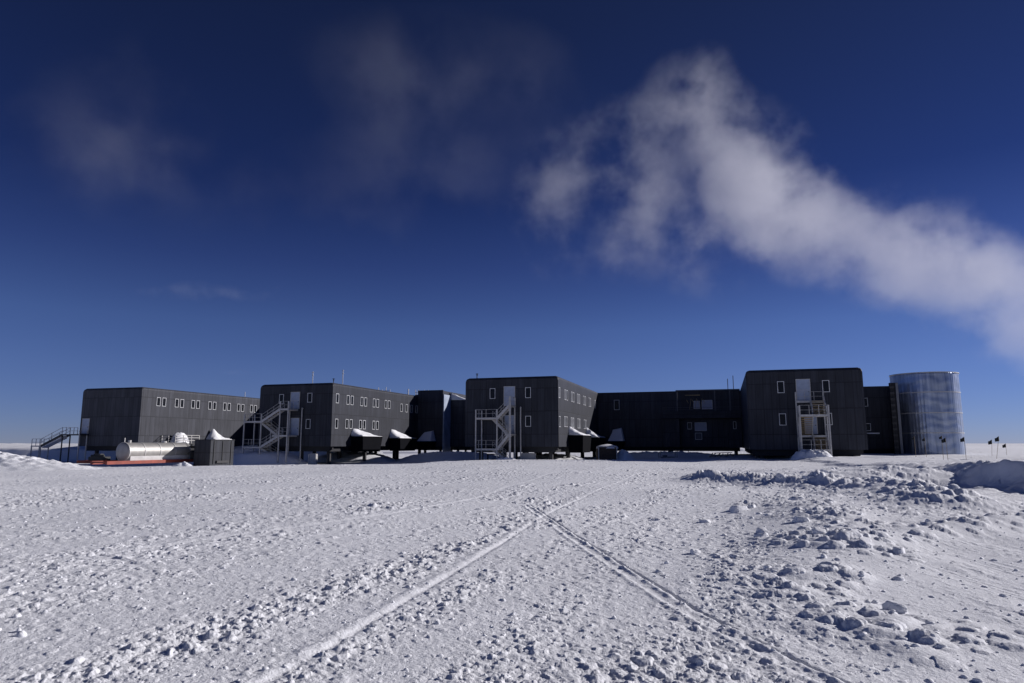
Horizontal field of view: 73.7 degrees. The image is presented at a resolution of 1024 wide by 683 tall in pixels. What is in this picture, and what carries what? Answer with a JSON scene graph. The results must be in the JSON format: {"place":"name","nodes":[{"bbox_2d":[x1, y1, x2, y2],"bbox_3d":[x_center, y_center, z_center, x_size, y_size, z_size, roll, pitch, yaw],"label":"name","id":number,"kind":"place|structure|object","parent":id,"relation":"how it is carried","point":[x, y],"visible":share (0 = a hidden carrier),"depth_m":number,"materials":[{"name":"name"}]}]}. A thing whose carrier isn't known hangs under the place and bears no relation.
{"place":"outdoors","nodes":[
{"label":"outdoors","id":0,"kind":"place"},
{"bbox_2d":[0,443,1023,682],"bbox_3d":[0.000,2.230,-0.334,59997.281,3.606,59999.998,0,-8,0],"label":"snow ground","id":1,"kind":"structure","parent":0,"point":[989,485],"depth_m":9.16,"materials":[{"name":"white snow"}]},
{"bbox_2d":[0,452,102,471],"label":"snow mound","id":2,"kind":"object","parent":1,"relation":"on","point":[11,462],"visible":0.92,"depth_m":64.49,"materials":[{"name":"white snow"}]},
{"bbox_2d":[30,427,88,462],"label":"side stairs","id":3,"kind":"structure","parent":1,"relation":"on","point":[55,440],"depth_m":112.50,"materials":[{"name":"metal"}]},
{"bbox_2d":[77,454,112,462],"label":"cargo sled","id":4,"kind":"object","parent":1,"relation":"on","point":[98,457],"visible":0.69,"depth_m":82.81,"materials":[{"name":"grey metal"}]},
{"bbox_2d":[90,439,193,464],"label":"fuel tank","id":5,"kind":"object","parent":1,"relation":"on","point":[129,452],"visible":1,"depth_m":83.53,"materials":[{"name":"metal"}]},
{"bbox_2d":[79,387,259,459],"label":"station wing","id":6,"kind":"structure","parent":1,"relation":"on","point":[112,419],"depth_m":113.74,"materials":[{"name":"grey metal"}]},
{"bbox_2d":[81,418,89,433],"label":"door","id":7,"kind":"structure","parent":6,"relation":"in","point":[85,422],"depth_m":112.65,"materials":[{"name":"metal"}]},
{"bbox_2d":[156,397,160,405],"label":"window","id":8,"kind":"structure","parent":6,"relation":"in","point":[158,402],"depth_m":113.43,"materials":[{"name":"white glass"}]},
{"bbox_2d":[162,398,165,406],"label":"window","id":9,"kind":"structure","parent":6,"relation":"in","point":[163,399],"depth_m":114.60,"materials":[{"name":"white glass"}]},
{"bbox_2d":[175,399,178,406],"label":"window","id":10,"kind":"structure","parent":6,"relation":"in","point":[176,400],"depth_m":117.17,"materials":[{"name":"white glass"}]},
{"bbox_2d":[180,399,183,407],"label":"window","id":11,"kind":"structure","parent":6,"relation":"in","point":[181,400],"depth_m":118.31,"materials":[{"name":"white glass"}]},
{"bbox_2d":[191,400,194,407],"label":"window","id":12,"kind":"structure","parent":6,"relation":"in","point":[192,401],"depth_m":120.79,"materials":[{"name":"white glass"}]},
{"bbox_2d":[196,400,199,408],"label":"window","id":13,"kind":"structure","parent":6,"relation":"in","point":[197,402],"depth_m":121.85,"materials":[{"name":"white glass"}]},
{"bbox_2d":[172,461,191,465],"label":"snow mound","id":14,"kind":"object","parent":1,"relation":"on","point":[184,463],"visible":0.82,"depth_m":82.28,"materials":[{"name":"white snow"}]},
{"bbox_2d":[0,443,383,460],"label":"snow bank","id":15,"kind":"structure","parent":1,"relation":"on","point":[23,449],"depth_m":128.04,"materials":[{"name":"white snow"}]},
{"bbox_2d":[193,439,233,465],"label":"utility box","id":16,"kind":"object","parent":1,"relation":"on","point":[212,452],"visible":0.96,"depth_m":87.58,"materials":[{"name":"metal"}]},
{"bbox_2d":[242,401,298,462],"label":"stair tower","id":17,"kind":"structure","parent":1,"relation":"on","point":[265,422],"depth_m":102.29,"materials":[{"name":"metal"}]},
{"bbox_2d":[233,451,307,464],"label":"snow mound","id":18,"kind":"object","parent":1,"relation":"on","point":[256,458],"visible":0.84,"depth_m":101.03,"materials":[{"name":"white snow"}]},
{"bbox_2d":[308,454,317,464],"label":"grey utility box","id":19,"kind":"object","parent":1,"relation":"on","point":[313,459],"visible":0.86,"depth_m":98.07,"materials":[{"name":"metal"}]},
{"bbox_2d":[257,383,420,463],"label":"station wing","id":20,"kind":"structure","parent":1,"relation":"on","point":[338,418],"depth_m":105.48,"materials":[{"name":"grey metal"}]},
{"bbox_2d":[279,394,283,403],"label":"window","id":21,"kind":"structure","parent":20,"relation":"in","point":[281,396],"depth_m":104.77,"materials":[{"name":"black glass"}]},
{"bbox_2d":[290,392,299,408],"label":"door","id":22,"kind":"structure","parent":20,"relation":"in","point":[295,396],"depth_m":103.96,"materials":[{"name":"metal"}]},
{"bbox_2d":[290,418,299,434],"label":"door","id":23,"kind":"structure","parent":20,"relation":"in","point":[294,422],"depth_m":103.35,"materials":[{"name":"metal"}]},
{"bbox_2d":[299,408,302,460],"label":"wall pipe","id":24,"kind":"object","parent":20,"relation":"attached to","point":[301,434],"depth_m":102.57,"materials":[{"name":"metal"}]},
{"bbox_2d":[305,419,310,428],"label":"window","id":25,"kind":"structure","parent":20,"relation":"in","point":[308,421],"depth_m":102.77,"materials":[{"name":"black glass"}]},
{"bbox_2d":[307,393,311,401],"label":"window","id":26,"kind":"structure","parent":20,"relation":"in","point":[309,398],"depth_m":103.33,"materials":[{"name":"black glass"}]},
{"bbox_2d":[306,452,396,462],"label":"snow bank","id":27,"kind":"structure","parent":1,"relation":"on","point":[354,457],"depth_m":115.47,"materials":[{"name":"white snow"}]},
{"bbox_2d":[416,390,466,452],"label":"connecting block","id":28,"kind":"structure","parent":1,"relation":"on","point":[433,419],"depth_m":129.65,"materials":[{"name":"metal"}]},
{"bbox_2d":[397,451,500,461],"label":"snow bank","id":29,"kind":"structure","parent":1,"relation":"on","point":[437,456],"depth_m":115.77,"materials":[{"name":"white snow"}]},
{"bbox_2d":[450,393,538,452],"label":"connecting block","id":30,"kind":"structure","parent":1,"relation":"on","point":[457,431],"depth_m":131.50,"materials":[{"name":"metal"}]},
{"bbox_2d":[475,397,515,459],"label":"stair tower","id":31,"kind":"structure","parent":1,"relation":"on","point":[502,427],"depth_m":91.37,"materials":[{"name":"metal"}]},
{"bbox_2d":[496,457,515,459],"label":"snow mound","id":32,"kind":"object","parent":1,"relation":"on","point":[506,458],"visible":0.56,"depth_m":88.55,"materials":[{"name":"white snow"}]},
{"bbox_2d":[0,467,1023,682],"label":"snow rubble","id":33,"kind":"object","parent":1,"relation":"on","point":[893,607],"visible":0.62,"depth_m":8.36,"materials":[{"name":"white snow"}]},
{"bbox_2d":[521,453,535,459],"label":"white panel crate","id":34,"kind":"object","parent":1,"relation":"on","point":[528,456],"visible":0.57,"depth_m":93.16,"materials":[{"name":"metal"}]},
{"bbox_2d":[465,376,605,459],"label":"station wing","id":35,"kind":"structure","parent":1,"relation":"on","point":[558,414],"depth_m":94.04,"materials":[{"name":"grey metal"}]},
{"bbox_2d":[490,388,494,398],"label":"window","id":36,"kind":"structure","parent":35,"relation":"in","point":[492,390],"depth_m":94.47,"materials":[{"name":"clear glass"}]},
{"bbox_2d":[504,415,513,433],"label":"door","id":37,"kind":"structure","parent":35,"relation":"in","point":[506,417],"depth_m":93.14,"materials":[{"name":"metal"}]},
{"bbox_2d":[504,386,514,405],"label":"door","id":38,"kind":"structure","parent":35,"relation":"in","point":[509,391],"depth_m":93.71,"materials":[{"name":"metal"}]},
{"bbox_2d":[520,407,521,459],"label":"wall pipe","id":39,"kind":"object","parent":35,"relation":"attached to","point":[520,433],"depth_m":92.18,"materials":[{"name":"metal"}]},
{"bbox_2d":[525,387,530,397],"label":"window","id":40,"kind":"structure","parent":35,"relation":"in","point":[527,389],"depth_m":93.00,"materials":[{"name":"black glass"}]},
{"bbox_2d":[525,416,530,426],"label":"window","id":41,"kind":"structure","parent":35,"relation":"in","point":[527,418],"depth_m":92.42,"materials":[{"name":"black glass"}]},
{"bbox_2d":[518,453,584,459],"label":"snow bank","id":42,"kind":"structure","parent":1,"relation":"on","point":[545,456],"depth_m":103.37,"materials":[{"name":"white snow"}]},
{"bbox_2d":[596,444,617,459],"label":"plywood crate","id":43,"kind":"object","parent":1,"relation":"on","point":[606,452],"visible":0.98,"depth_m":93.78,"materials":[{"name":"wood"}]},
{"bbox_2d":[617,449,635,459],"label":"snow drift","id":44,"kind":"object","parent":1,"relation":"on","point":[622,454],"visible":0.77,"depth_m":94.63,"materials":[{"name":"white snow"}]},
{"bbox_2d":[658,452,677,457],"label":"metal rack","id":45,"kind":"object","parent":1,"relation":"on","point":[663,456],"visible":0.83,"depth_m":106.79,"materials":[{"name":"metal"}]},
{"bbox_2d":[598,389,742,454],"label":"connecting block","id":46,"kind":"structure","parent":1,"relation":"on","point":[691,420],"depth_m":116.57,"materials":[{"name":"metal"}]},
{"bbox_2d":[614,400,618,409],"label":"window","id":47,"kind":"structure","parent":46,"relation":"in","point":[616,402],"depth_m":120.13,"materials":[{"name":"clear glass"}]},
{"bbox_2d":[687,422,691,428],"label":"window","id":48,"kind":"structure","parent":46,"relation":"in","point":[689,424],"depth_m":116.00,"materials":[{"name":"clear glass"}]},
{"bbox_2d":[693,401,699,408],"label":"window","id":49,"kind":"structure","parent":46,"relation":"in","point":[697,403],"depth_m":116.12,"materials":[{"name":"blue glass"}]},
{"bbox_2d":[695,433,701,439],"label":"window","id":50,"kind":"structure","parent":46,"relation":"in","point":[698,436],"depth_m":115.33,"materials":[{"name":"glass"}]},
{"bbox_2d":[695,422,706,430],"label":"window","id":51,"kind":"structure","parent":46,"relation":"in","point":[699,426],"depth_m":115.44,"materials":[{"name":"glass"}]},
{"bbox_2d":[702,400,712,408],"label":"window","id":52,"kind":"structure","parent":46,"relation":"in","point":[708,403],"depth_m":115.64,"materials":[{"name":"blue glass"}]},
{"bbox_2d":[630,451,716,457],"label":"snow bank","id":53,"kind":"structure","parent":1,"relation":"on","point":[647,454],"depth_m":110.55,"materials":[{"name":"white snow"}]},
{"bbox_2d":[709,452,735,456],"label":"equipment sled","id":54,"kind":"object","parent":1,"relation":"on","point":[717,455],"visible":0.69,"depth_m":106.65,"materials":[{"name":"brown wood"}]},
{"bbox_2d":[740,367,867,458],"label":"station wing","id":55,"kind":"structure","parent":1,"relation":"on","point":[768,414],"depth_m":83.13,"materials":[{"name":"grey metal"}]},
{"bbox_2d":[777,381,784,392],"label":"window","id":56,"kind":"structure","parent":55,"relation":"in","point":[780,384],"depth_m":84.07,"materials":[{"name":"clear glass"}]},
{"bbox_2d":[779,413,785,424],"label":"window","id":57,"kind":"structure","parent":55,"relation":"in","point":[782,417],"depth_m":83.49,"materials":[{"name":"clear glass"}]},
{"bbox_2d":[795,379,810,400],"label":"door","id":58,"kind":"structure","parent":55,"relation":"in","point":[802,385],"depth_m":83.25,"materials":[{"name":"metal"}]},
{"bbox_2d":[804,417,817,433],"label":"door","id":59,"kind":"structure","parent":55,"relation":"in","point":[808,430],"depth_m":82.40,"materials":[{"name":"metal"}]},
{"bbox_2d":[822,380,829,391],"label":"window","id":60,"kind":"structure","parent":55,"relation":"in","point":[825,383],"depth_m":82.59,"materials":[{"name":"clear glass"}]},
{"bbox_2d":[826,413,832,424],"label":"window","id":61,"kind":"structure","parent":55,"relation":"in","point":[831,423],"depth_m":81.92,"materials":[{"name":"clear glass"}]},
{"bbox_2d":[790,449,832,459],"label":"snow mound","id":62,"kind":"object","parent":1,"relation":"on","point":[810,453],"visible":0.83,"depth_m":77.28,"materials":[{"name":"white snow"}]},
{"bbox_2d":[795,391,831,454],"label":"stair tower","id":63,"kind":"structure","parent":1,"relation":"on","point":[826,415],"depth_m":80.57,"materials":[{"name":"metal"}]},
{"bbox_2d":[863,386,893,453],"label":"connecting block","id":64,"kind":"structure","parent":1,"relation":"on","point":[878,420],"depth_m":105.51,"materials":[{"name":"metal"}]},
{"bbox_2d":[866,423,870,430],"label":"window","id":65,"kind":"structure","parent":64,"relation":"in","point":[868,425],"depth_m":105.70,"materials":[{"name":"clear glass"}]},
{"bbox_2d":[888,371,965,454],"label":"round metal tower","id":66,"kind":"structure","parent":1,"relation":"on","point":[927,406],"depth_m":99.51,"materials":[{"name":"metal"}]},
{"bbox_2d":[0,0,1023,442],"label":"sky","id":67,"kind":"structure","parent":0,"point":[222,197],"materials":[{"name":"blue"}]}
]}

